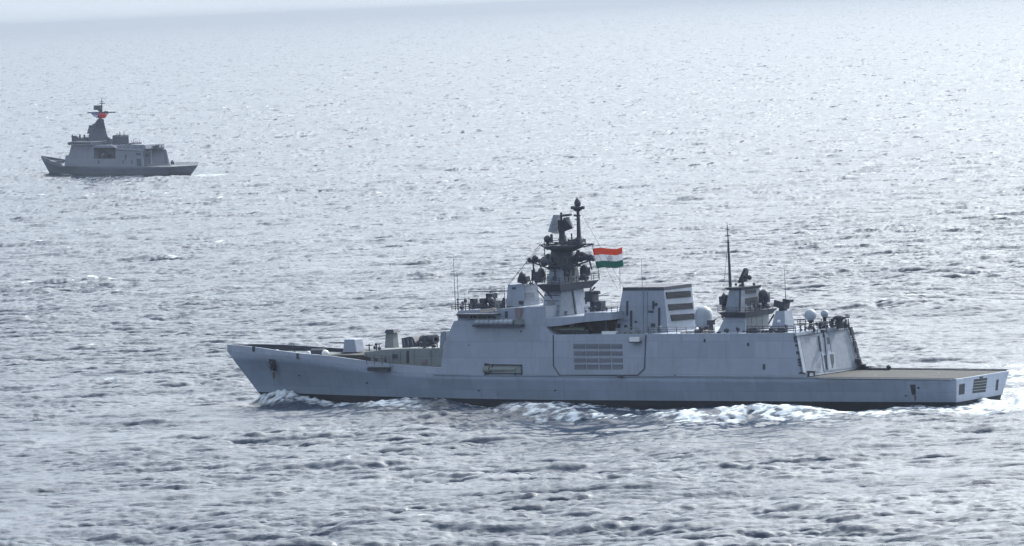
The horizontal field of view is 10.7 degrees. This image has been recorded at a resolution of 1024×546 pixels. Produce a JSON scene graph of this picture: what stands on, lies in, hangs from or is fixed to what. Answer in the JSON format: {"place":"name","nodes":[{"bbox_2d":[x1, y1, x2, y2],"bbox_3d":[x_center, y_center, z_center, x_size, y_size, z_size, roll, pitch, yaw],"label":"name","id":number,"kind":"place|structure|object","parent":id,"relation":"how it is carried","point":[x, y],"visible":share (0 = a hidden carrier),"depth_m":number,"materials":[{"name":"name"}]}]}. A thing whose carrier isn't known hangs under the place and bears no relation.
{"place":"outdoors","nodes":[
{"label":"outdoors","id":0,"kind":"place"},
{"bbox_2d":[0,0,740,32],"label":"sky","id":1,"kind":"structure","parent":0,"point":[15,15],"materials":[{"name":"white"}]},
{"bbox_2d":[0,0,1023,545],"bbox_3d":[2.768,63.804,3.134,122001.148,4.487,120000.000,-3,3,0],"label":"sea","id":2,"kind":"structure","parent":0,"point":[858,164],"depth_m":1417.18,"materials":[{"name":"grey liquid"}]},
{"bbox_2d":[41,99,197,175],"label":"patrol ship","id":3,"kind":"object","parent":2,"relation":"on","point":[124,157],"visible":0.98,"depth_m":2285.17,"materials":[{"name":"paint"}]},
{"bbox_2d":[91,113,107,118],"bbox_3d":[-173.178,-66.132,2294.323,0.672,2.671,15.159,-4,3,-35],"label":"national flag","id":4,"kind":"object","parent":3,"relation":"attached to","point":[101,115],"visible":1,"depth_m":2293.81,"materials":[{"name":"red fabric"}]},
{"bbox_2d":[227,198,1008,410],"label":"frigate","id":5,"kind":"object","parent":2,"relation":"on","point":[656,346],"visible":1,"depth_m":862.50,"materials":[{"name":"metal"}]},
{"bbox_2d":[552,323,592,333],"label":"inflatable boat","id":6,"kind":"object","parent":5,"relation":"on","point":[572,328],"visible":1,"depth_m":866.27,"materials":[{"name":"rubber"}]},
{"bbox_2d":[592,245,623,277],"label":"national flag","id":7,"kind":"object","parent":5,"relation":"hanging from","point":[614,258],"visible":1,"depth_m":874.68,"materials":[{"name":"multicoloured fabric"}]}
]}

